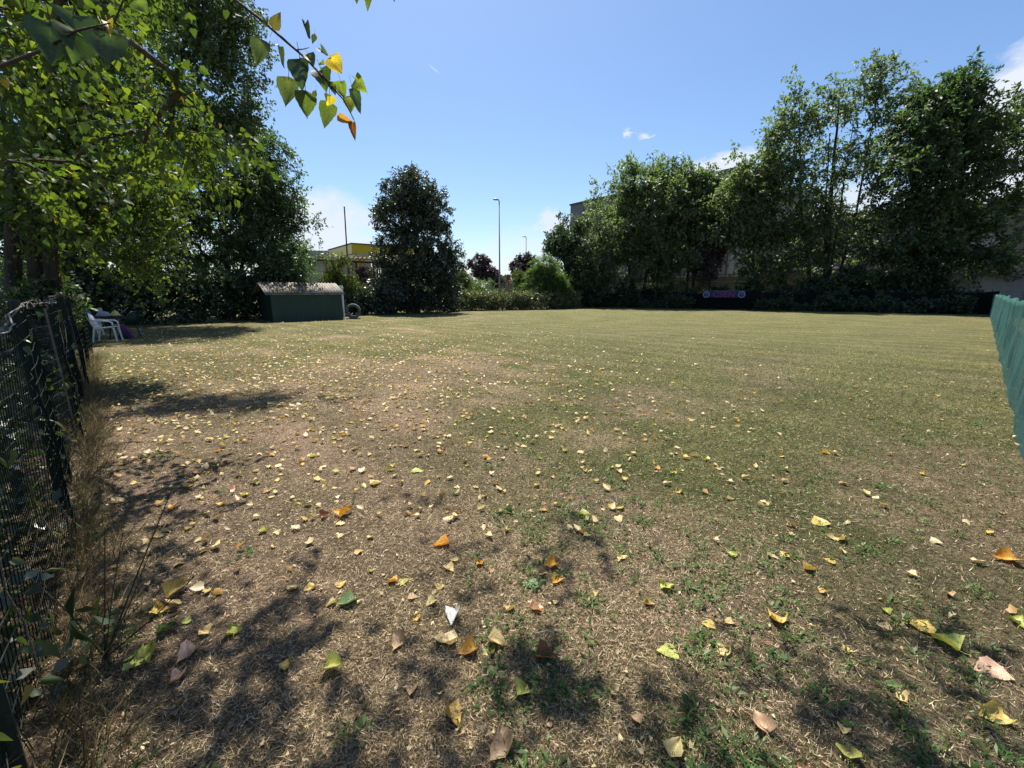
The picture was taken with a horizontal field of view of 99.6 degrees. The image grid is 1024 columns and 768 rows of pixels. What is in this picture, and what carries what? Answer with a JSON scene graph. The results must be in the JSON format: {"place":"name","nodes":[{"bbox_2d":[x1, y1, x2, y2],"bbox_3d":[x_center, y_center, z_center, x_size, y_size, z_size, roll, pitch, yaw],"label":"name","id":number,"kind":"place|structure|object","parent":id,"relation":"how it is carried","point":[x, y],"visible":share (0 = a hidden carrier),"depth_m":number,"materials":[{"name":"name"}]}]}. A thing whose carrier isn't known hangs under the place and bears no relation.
{"place":"outdoors","nodes":[
{"label":"outdoors","id":0,"kind":"place"},
{"bbox_2d":[0,344,237,767],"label":"dry grass","id":1,"kind":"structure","parent":0,"point":[94,420],"depth_m":2.16,"materials":[{"name":"plant"}]},
{"bbox_2d":[305,251,371,285],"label":"flat roof building","id":2,"kind":"structure","parent":0,"point":[322,267],"depth_m":56.09,"materials":[{"name":"grey metal"}]},
{"bbox_2d":[0,294,1023,767],"bbox_3d":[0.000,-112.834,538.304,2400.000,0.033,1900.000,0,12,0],"label":"ground","id":3,"kind":"structure","parent":0,"point":[818,334],"depth_m":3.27,"materials":[{"name":"plant"}]},
{"bbox_2d":[0,251,68,306],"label":"shrub","id":4,"kind":"object","parent":3,"relation":"on","point":[2,268],"visible":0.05,"depth_m":11.27,"materials":[{"name":"green plant"}]},
{"bbox_2d":[0,302,85,710],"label":"thicket","id":5,"kind":"object","parent":3,"relation":"on","point":[39,649],"visible":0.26,"depth_m":2.50,"materials":[{"name":"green plant"}]},
{"bbox_2d":[0,294,92,767],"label":"wire fence","id":6,"kind":"object","parent":3,"relation":"on","point":[12,751],"visible":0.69,"depth_m":2.21,"materials":[{"name":"metal"}]},
{"bbox_2d":[0,292,90,767],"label":"climbing vine","id":7,"kind":"object","parent":6,"relation":"attached to","point":[30,690],"visible":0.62,"depth_m":2.13,"materials":[{"name":"green plant"}]},
{"bbox_2d":[0,266,103,379],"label":"shrub","id":8,"kind":"object","parent":3,"relation":"on","point":[26,291],"visible":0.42,"depth_m":7.33,"materials":[{"name":"green plant"}]},
{"bbox_2d":[0,110,123,298],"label":"tree","id":9,"kind":"object","parent":3,"relation":"on","point":[77,276],"visible":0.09,"depth_m":18.00,"materials":[{"name":"green plant"}]},
{"bbox_2d":[43,308,82,458],"bbox_3d":[-3.887,0.107,3.776,0.015,1.525,0.537,-11,16,-42],"label":"fence stake","id":10,"kind":"object","parent":3,"relation":"on","point":[56,355],"visible":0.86,"depth_m":3.70,"materials":[{"name":"metal"}]},
{"bbox_2d":[78,315,122,338],"bbox_3d":[-14.165,-1.973,14.916,1.250,0.752,0.800,-11,16,-42],"label":"garden table","id":11,"kind":"object","parent":3,"relation":"on","point":[105,317],"visible":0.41,"depth_m":14.74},
{"bbox_2d":[86,313,123,342],"bbox_3d":[-12.976,-1.807,13.752,0.724,0.912,0.620,-6,14,-27],"label":"garden chair","id":12,"kind":"object","parent":3,"relation":"on","point":[94,323],"visible":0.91,"depth_m":13.67,"materials":[{"name":"white plastic"}]},
{"bbox_2d":[7,478,205,689],"bbox_3d":[-1.663,0.811,1.764,0.702,0.784,0.421,0,12,0],"label":"weed plant","id":13,"kind":"object","parent":3,"relation":"on","point":[85,639],"visible":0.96,"depth_m":1.81,"materials":[{"name":"green plant"}]},
{"bbox_2d":[0,119,215,317],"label":"tree","id":14,"kind":"object","parent":3,"relation":"on","point":[193,202],"visible":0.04,"depth_m":23.47,"materials":[{"name":"green plant"}]},
{"bbox_2d":[0,0,221,377],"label":"poplar","id":15,"kind":"object","parent":3,"relation":"on","point":[37,251],"visible":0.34,"depth_m":7.19,"materials":[{"name":"green plant"}]},
{"bbox_2d":[108,311,141,338],"bbox_3d":[-13.295,-2.043,14.866,0.724,0.912,0.620,-1,12,-5],"label":"garden chair","id":16,"kind":"object","parent":3,"relation":"on","point":[131,319],"visible":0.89,"depth_m":14.78,"materials":[{"name":"plastic"}]},
{"bbox_2d":[118,324,132,338],"bbox_3d":[-13.025,-1.764,14.539,0.380,0.504,0.326,0,12,0],"label":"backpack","id":17,"kind":"object","parent":3,"relation":"on","point":[126,332],"visible":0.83,"depth_m":14.47,"materials":[{"name":"purple fabric"}]},
{"bbox_2d":[122,639,155,670],"bbox_3d":[-1.584,1.145,1.848,0.103,0.086,0.168,-7,14,-28],"label":"fallen leaf","id":18,"kind":"object","parent":3,"relation":"on","point":[147,650],"visible":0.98,"depth_m":1.86,"materials":[{"name":"plant"}]},
{"bbox_2d":[8,0,284,321],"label":"poplar","id":19,"kind":"object","parent":3,"relation":"on","point":[218,56],"visible":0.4,"depth_m":19.99,"materials":[{"name":"green plant"}]},
{"bbox_2d":[0,261,309,326],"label":"hedge","id":20,"kind":"object","parent":3,"relation":"on","point":[209,293],"visible":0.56,"depth_m":21.95,"materials":[{"name":"green plant"}]},
{"bbox_2d":[149,600,169,619],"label":"fallen leaf","id":21,"kind":"object","parent":3,"relation":"on","point":[159,606],"visible":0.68,"depth_m":2.15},
{"bbox_2d":[150,622,176,637],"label":"fallen leaf","id":22,"kind":"object","parent":3,"relation":"on","point":[161,628],"visible":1,"depth_m":2.02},
{"bbox_2d":[161,578,188,600],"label":"fallen leaf","id":23,"kind":"object","parent":3,"relation":"on","point":[177,583],"visible":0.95,"depth_m":2.26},
{"bbox_2d":[170,666,186,682],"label":"fallen leaf","id":24,"kind":"object","parent":3,"relation":"on","point":[176,674],"visible":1,"depth_m":1.76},
{"bbox_2d":[176,639,203,662],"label":"fallen leaf","id":25,"kind":"object","parent":3,"relation":"on","point":[185,645],"visible":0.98,"depth_m":1.88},
{"bbox_2d":[0,0,394,270],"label":"poplar","id":26,"kind":"object","parent":3,"relation":"on","point":[69,36],"visible":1,"depth_m":4.01,"materials":[{"name":"green plant"}]},
{"bbox_2d":[198,623,212,634],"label":"fallen leaf","id":27,"kind":"object","parent":3,"relation":"on","point":[203,629],"visible":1,"depth_m":2.01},
{"bbox_2d":[223,623,241,637],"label":"fallen leaf","id":28,"kind":"object","parent":3,"relation":"on","point":[232,628],"visible":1,"depth_m":2.01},
{"bbox_2d":[137,122,335,316],"bbox_3d":[-17.728,-10.085,26.785,14.017,12.005,8.038,0,12,0],"label":"walnut tree","id":29,"kind":"object","parent":3,"relation":"on","point":[277,251],"visible":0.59,"depth_m":25.74,"materials":[{"name":"green plant"}]},
{"bbox_2d":[278,657,289,669],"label":"fallen leaf","id":30,"kind":"object","parent":3,"relation":"on","point":[285,663],"visible":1,"depth_m":1.82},
{"bbox_2d":[253,281,344,321],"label":"garden shed","id":31,"kind":"structure","parent":3,"relation":"on","point":[290,302],"depth_m":23.60,"materials":[{"name":"green"}]},
{"bbox_2d":[323,651,343,668],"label":"fallen leaf","id":32,"kind":"object","parent":3,"relation":"on","point":[334,659],"visible":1,"depth_m":1.81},
{"bbox_2d":[313,252,363,310],"bbox_3d":[-11.787,-6.744,29.323,3.686,4.324,2.656,0,12,0],"label":"shrub","id":33,"kind":"object","parent":3,"relation":"on","point":[335,275],"visible":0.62,"depth_m":28.80,"materials":[{"name":"green plant"}]},
{"bbox_2d":[332,505,351,519],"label":"fallen leaf","id":34,"kind":"object","parent":3,"relation":"on","point":[341,511],"visible":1,"depth_m":3.04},
{"bbox_2d":[344,207,348,273],"bbox_3d":[-12.279,-9.133,32.307,0.241,7.734,0.120,0,12,0],"label":"rusty pole","id":35,"kind":"object","parent":3,"relation":"on","point":[346,239],"visible":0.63,"depth_m":31.92,"materials":[{"name":"metal"}]},
{"bbox_2d":[337,590,359,603],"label":"fallen leaf","id":36,"kind":"object","parent":3,"relation":"on","point":[346,596],"visible":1,"depth_m":2.21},
{"bbox_2d":[345,304,360,318],"bbox_3d":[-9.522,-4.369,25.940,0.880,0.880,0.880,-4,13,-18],"label":"tyre","id":37,"kind":"object","parent":3,"relation":"on","point":[351,316],"visible":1,"depth_m":25.56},
{"bbox_2d":[313,255,395,285],"bbox_3d":[-13.162,-8.849,37.727,7.180,4.723,3.205,-4,13,-20],"label":"lean to","id":38,"kind":"object","parent":3,"relation":"on","point":[364,280],"visible":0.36,"depth_m":36.32,"materials":[{"name":"grey wood"}]},
{"bbox_2d":[355,264,372,284],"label":"plum tree","id":39,"kind":"object","parent":3,"relation":"on","point":[364,267],"visible":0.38,"depth_m":44.06,"materials":[{"name":"purple plant"}]},
{"bbox_2d":[328,243,426,284],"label":"petrol canopy","id":40,"kind":"object","parent":3,"relation":"on","point":[358,250],"visible":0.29,"depth_m":47.30,"materials":[{"name":"metal"}]},
{"bbox_2d":[352,276,407,314],"bbox_3d":[-9.554,-5.981,30.294,4.550,3.087,2.665,0,12,0],"label":"shrub","id":41,"kind":"object","parent":3,"relation":"on","point":[396,293],"visible":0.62,"depth_m":30.16,"materials":[{"name":"green plant"}]},
{"bbox_2d":[392,628,407,649],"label":"fallen leaf","id":42,"kind":"object","parent":3,"relation":"on","point":[400,634],"visible":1,"depth_m":1.95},
{"bbox_2d":[343,284,460,315],"bbox_3d":[-8.342,-6.245,31.955,10.650,2.354,2.665,-10,16,-41],"label":"hedge","id":43,"kind":"object","parent":3,"relation":"on","point":[359,300],"visible":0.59,"depth_m":30.84,"materials":[{"name":"green plant"}]},
{"bbox_2d":[403,681,416,694],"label":"fallen leaf","id":44,"kind":"object","parent":3,"relation":"on","point":[410,691],"visible":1,"depth_m":1.71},
{"bbox_2d":[365,162,470,312],"bbox_3d":[-6.946,-10.449,31.527,7.805,10.656,4.478,0,12,0],"label":"dark tree","id":45,"kind":"object","parent":3,"relation":"on","point":[413,201],"visible":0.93,"depth_m":30.79,"materials":[{"name":"green plant"}]},
{"bbox_2d":[433,534,453,545],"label":"fallen leaf","id":46,"kind":"object","parent":3,"relation":"on","point":[443,540],"visible":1,"depth_m":2.70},
{"bbox_2d":[434,629,457,644],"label":"fallen leaf","id":47,"kind":"object","parent":3,"relation":"on","point":[451,634],"visible":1,"depth_m":1.96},
{"bbox_2d":[445,604,459,624],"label":"fallen leaf","id":48,"kind":"object","parent":3,"relation":"on","point":[450,613],"visible":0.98,"depth_m":2.09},
{"bbox_2d":[445,698,460,725],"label":"fallen leaf","id":49,"kind":"object","parent":3,"relation":"on","point":[454,705],"visible":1,"depth_m":1.60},
{"bbox_2d":[453,271,474,290],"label":"conical shrub","id":50,"kind":"object","parent":3,"relation":"on","point":[466,285],"visible":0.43,"depth_m":43.35,"materials":[{"name":"green plant"}]},
{"bbox_2d":[457,635,481,653],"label":"fallen leaf","id":51,"kind":"object","parent":3,"relation":"on","point":[468,643],"visible":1,"depth_m":1.91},
{"bbox_2d":[418,275,541,292],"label":"distant trees","id":52,"kind":"object","parent":3,"relation":"on","point":[505,280],"visible":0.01,"depth_m":97.64,"materials":[{"name":"green plant"}]},
{"bbox_2d":[464,252,498,281],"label":"plum tree","id":53,"kind":"object","parent":3,"relation":"on","point":[478,267],"visible":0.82,"depth_m":55.33,"materials":[{"name":"purple plant"}]},
{"bbox_2d":[467,277,499,293],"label":"cane clump","id":54,"kind":"object","parent":3,"relation":"on","point":[478,287],"visible":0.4,"depth_m":42.72,"materials":[{"name":"green plant"}]},
{"bbox_2d":[482,265,504,290],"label":"plum tree","id":55,"kind":"object","parent":3,"relation":"on","point":[492,272],"visible":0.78,"depth_m":54.85,"materials":[{"name":"purple plant"}]},
{"bbox_2d":[482,626,507,645],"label":"fallen leaf","id":56,"kind":"object","parent":3,"relation":"on","point":[495,632],"visible":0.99,"depth_m":1.94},
{"bbox_2d":[438,287,553,310],"bbox_3d":[-1.479,-7.441,37.980,10.487,2.172,3.298,-6,13,-24],"label":"hedge","id":57,"kind":"object","parent":3,"relation":"on","point":[512,300],"visible":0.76,"depth_m":37.70,"materials":[{"name":"green plant"}]},
{"bbox_2d":[493,198,500,292],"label":"street lamp","id":58,"kind":"object","parent":3,"relation":"on","point":[499,242],"visible":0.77,"depth_m":43.90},
{"bbox_2d":[493,282,513,293],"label":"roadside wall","id":59,"kind":"structure","parent":3,"relation":"on","point":[505,286],"depth_m":56.51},
{"bbox_2d":[509,269,530,290],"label":"conical shrub","id":60,"kind":"object","parent":3,"relation":"on","point":[517,280],"visible":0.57,"depth_m":45.48,"materials":[{"name":"green plant"}]},
{"bbox_2d":[508,251,535,284],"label":"plum tree","id":61,"kind":"object","parent":3,"relation":"on","point":[522,263],"visible":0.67,"depth_m":59.27,"materials":[{"name":"purple plant"}]},
{"bbox_2d":[514,677,529,698],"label":"fallen leaf","id":62,"kind":"object","parent":3,"relation":"on","point":[520,684],"visible":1,"depth_m":1.70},
{"bbox_2d":[523,578,543,587],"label":"weed","id":63,"kind":"object","parent":3,"relation":"on","point":[534,585],"visible":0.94,"depth_m":2.32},
{"bbox_2d":[527,599,544,610],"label":"fallen leaf","id":64,"kind":"object","parent":3,"relation":"on","point":[534,605],"visible":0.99,"depth_m":2.13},
{"bbox_2d":[528,638,557,659],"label":"fallen leaf","id":65,"kind":"object","parent":3,"relation":"on","point":[543,647],"visible":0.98,"depth_m":1.87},
{"bbox_2d":[518,252,574,308],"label":"robinia sapling","id":66,"kind":"object","parent":3,"relation":"on","point":[544,274],"visible":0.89,"depth_m":40.34,"materials":[{"name":"green plant"}]},
{"bbox_2d":[544,555,559,565],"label":"fallen leaf","id":67,"kind":"object","parent":3,"relation":"on","point":[551,558],"visible":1,"depth_m":2.48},
{"bbox_2d":[100,315,1019,767],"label":"leaf litter","id":68,"kind":"object","parent":3,"relation":"on","point":[440,495],"visible":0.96,"depth_m":4.19,"materials":[{"name":"plant"}]},
{"bbox_2d":[543,289,582,308],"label":"hedge","id":69,"kind":"object","parent":3,"relation":"on","point":[560,300],"visible":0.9,"depth_m":40.64,"materials":[{"name":"green plant"}]},
{"bbox_2d":[132,345,1023,767],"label":"lawn weeds","id":70,"kind":"object","parent":3,"relation":"on","point":[730,687],"visible":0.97,"depth_m":1.92,"materials":[{"name":"plant"}]},
{"bbox_2d":[489,721,512,764],"bbox_3d":[-0.035,1.226,1.483,0.079,0.065,0.119,1,12,3],"label":"fallen leaf","id":71,"kind":"object","parent":70,"relation":"on","point":[502,732],"visible":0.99,"depth_m":1.49,"materials":[{"name":"plant"}]},
{"bbox_2d":[541,211,619,307],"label":"tree","id":72,"kind":"object","parent":3,"relation":"on","point":[566,243],"visible":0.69,"depth_m":43.29,"materials":[{"name":"green plant"}]},
{"bbox_2d":[630,713,643,725],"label":"fallen leaf","id":73,"kind":"object","parent":3,"relation":"on","point":[639,716],"visible":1,"depth_m":1.59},
{"bbox_2d":[581,287,696,308],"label":"undergrowth","id":74,"kind":"object","parent":3,"relation":"on","point":[623,301],"visible":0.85,"depth_m":42.76,"materials":[{"name":"green plant"}]},
{"bbox_2d":[564,150,714,297],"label":"robinia tree","id":75,"kind":"object","parent":3,"relation":"on","point":[624,222],"visible":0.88,"depth_m":42.22,"materials":[{"name":"green plant"}]},
{"bbox_2d":[658,579,673,588],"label":"fallen leaf","id":76,"kind":"object","parent":3,"relation":"on","point":[668,585],"visible":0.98,"depth_m":2.31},
{"bbox_2d":[656,643,683,658],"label":"fallen leaf","id":77,"kind":"object","parent":3,"relation":"on","point":[665,649],"visible":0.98,"depth_m":1.89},
{"bbox_2d":[663,736,683,758],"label":"fallen leaf","id":78,"kind":"object","parent":3,"relation":"on","point":[672,744],"visible":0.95,"depth_m":1.48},
{"bbox_2d":[641,161,732,303],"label":"robinia tree","id":79,"kind":"object","parent":3,"relation":"on","point":[695,229],"visible":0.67,"depth_m":41.38,"materials":[{"name":"green plant"}]},
{"bbox_2d":[688,234,732,289],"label":"plum tree","id":80,"kind":"object","parent":3,"relation":"on","point":[714,256],"visible":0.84,"depth_m":40.89,"materials":[{"name":"green plant"}]},
{"bbox_2d":[715,641,730,655],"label":"fallen leaf","id":81,"kind":"object","parent":3,"relation":"on","point":[722,648],"visible":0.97,"depth_m":1.90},
{"bbox_2d":[702,140,815,291],"bbox_3d":[22.248,-14.225,39.315,9.513,14.822,6.296,0,12,0],"label":"robinia tree","id":82,"kind":"object","parent":3,"relation":"on","point":[750,219],"visible":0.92,"depth_m":38.29,"materials":[{"name":"green plant"}]},
{"bbox_2d":[753,709,777,739],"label":"fallen leaf","id":83,"kind":"object","parent":3,"relation":"on","point":[765,721],"visible":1,"depth_m":1.56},
{"bbox_2d":[762,608,787,622],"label":"fallen leaf","id":84,"kind":"object","parent":3,"relation":"on","point":[778,618],"visible":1,"depth_m":2.07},
{"bbox_2d":[577,269,983,306],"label":"undergrowth","id":85,"kind":"object","parent":3,"relation":"on","point":[756,286],"visible":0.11,"depth_m":38.88,"materials":[{"name":"green plant"}]},
{"bbox_2d":[745,715,816,767],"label":"twig","id":86,"kind":"object","parent":3,"relation":"on","point":[785,743],"visible":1,"depth_m":1.50,"materials":[{"name":"wood"}]},
{"bbox_2d":[586,289,999,313],"bbox_3d":[20.281,-7.639,39.425,33.250,1.850,0.125,8,14,33],"label":"dark fence","id":87,"kind":"object","parent":3,"relation":"on","point":[984,301],"visible":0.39,"depth_m":36.80,"materials":[{"name":"fabric"}]},
{"bbox_2d":[703,291,745,297],"bbox_3d":[19.394,-8.213,39.645,3.720,0.682,0.077,8,14,33],"label":"banner","id":88,"kind":"object","parent":87,"relation":"attached to","point":[724,294],"visible":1,"depth_m":39.62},
{"bbox_2d":[751,64,850,275],"bbox_3d":[24.327,-16.045,36.943,8.939,19.457,6.435,0,12,0],"label":"robinia tree","id":89,"kind":"object","parent":3,"relation":"on","point":[789,171],"visible":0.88,"depth_m":36.12,"materials":[{"name":"green plant"}]},
{"bbox_2d":[793,753,808,767],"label":"fallen leaf","id":90,"kind":"object","parent":3,"relation":"on","point":[798,762],"visible":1,"depth_m":1.44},
{"bbox_2d":[811,515,829,525],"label":"fallen leaf","id":91,"kind":"object","parent":3,"relation":"on","point":[824,521],"visible":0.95,"depth_m":2.96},
{"bbox_2d":[635,268,1023,300],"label":"concrete wall","id":92,"kind":"structure","parent":3,"relation":"on","point":[1014,289],"depth_m":35.40,"materials":[{"name":"concrete"}]},
{"bbox_2d":[827,533,845,541],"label":"fallen leaf","id":93,"kind":"object","parent":3,"relation":"on","point":[836,536],"visible":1,"depth_m":2.77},
{"bbox_2d":[837,721,850,733],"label":"fallen leaf","id":94,"kind":"object","parent":3,"relation":"on","point":[847,729],"visible":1,"depth_m":1.56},
{"bbox_2d":[835,742,861,763],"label":"fallen leaf","id":95,"kind":"object","parent":3,"relation":"on","point":[855,752],"visible":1,"depth_m":1.47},
{"bbox_2d":[779,48,930,282],"bbox_3d":[28.729,-16.869,36.755,10.540,21.105,6.834,0,12,0],"label":"robinia tree","id":96,"kind":"object","parent":3,"relation":"on","point":[879,89],"visible":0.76,"depth_m":35.65,"materials":[{"name":"green plant"}]},
{"bbox_2d":[770,261,961,293],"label":"undergrowth","id":97,"kind":"object","parent":3,"relation":"on","point":[811,284],"visible":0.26,"depth_m":35.36,"materials":[{"name":"green plant"}]},
{"bbox_2d":[753,284,979,314],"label":"undergrowth","id":98,"kind":"object","parent":3,"relation":"on","point":[961,304],"visible":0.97,"depth_m":33.38,"materials":[{"name":"green plant"}]},
{"bbox_2d":[895,689,912,705],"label":"fallen leaf","id":99,"kind":"object","parent":3,"relation":"on","point":[905,696],"visible":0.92,"depth_m":1.68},
{"bbox_2d":[906,619,936,632],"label":"fallen leaf","id":100,"kind":"object","parent":3,"relation":"on","point":[929,628],"visible":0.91,"depth_m":2.04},
{"bbox_2d":[840,45,1023,292],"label":"robinia tree","id":101,"kind":"object","parent":3,"relation":"on","point":[955,126],"visible":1,"depth_m":31.93,"materials":[{"name":"green plant"}]},
{"bbox_2d":[929,633,971,655],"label":"fallen leaf","id":102,"kind":"object","parent":3,"relation":"on","point":[954,640],"visible":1,"depth_m":1.92,"materials":[{"name":"plant"}]},
{"bbox_2d":[970,697,1016,723],"bbox_3d":[1.786,1.217,1.613,0.096,0.038,0.110,-20,34,-19],"label":"fallen leaf","id":103,"kind":"object","parent":3,"relation":"on","point":[993,706],"visible":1,"depth_m":1.62,"materials":[{"name":"plant"}]},
{"bbox_2d":[974,656,1014,679],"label":"fallen leaf","id":104,"kind":"object","parent":3,"relation":"on","point":[999,671],"visible":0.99,"depth_m":1.81,"materials":[{"name":"plant"}]},
{"bbox_2d":[989,294,1023,459],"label":"net fence","id":105,"kind":"object","parent":3,"relation":"on","point":[1006,314],"visible":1,"depth_m":7.46,"materials":[{"name":"green fabric"}]},
{"bbox_2d":[993,547,1023,559],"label":"fallen leaf","id":106,"kind":"object","parent":3,"relation":"on","point":[1004,553],"visible":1,"depth_m":2.58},
{"bbox_2d":[1009,611,1023,628],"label":"fallen leaf","id":107,"kind":"object","parent":3,"relation":"on","point":[1020,616],"visible":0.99,"depth_m":2.07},
{"bbox_2d":[0,0,1023,292],"label":"sky","id":108,"kind":"structure","parent":0,"point":[516,103],"materials":[{"name":"blue"}]},
{"bbox_2d":[569,167,814,290],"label":"industrial building","id":109,"kind":"structure","parent":0,"point":[578,208],"depth_m":58.13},
{"bbox_2d":[780,198,1023,298],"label":"warehouse","id":110,"kind":"structure","parent":0,"point":[1019,246],"depth_m":48.32,"materials":[{"name":"white paint"}]},
{"bbox_2d":[961,233,999,247],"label":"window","id":111,"kind":"structure","parent":110,"relation":"in","point":[990,234],"depth_m":43.23,"materials":[{"name":"grey glass"}]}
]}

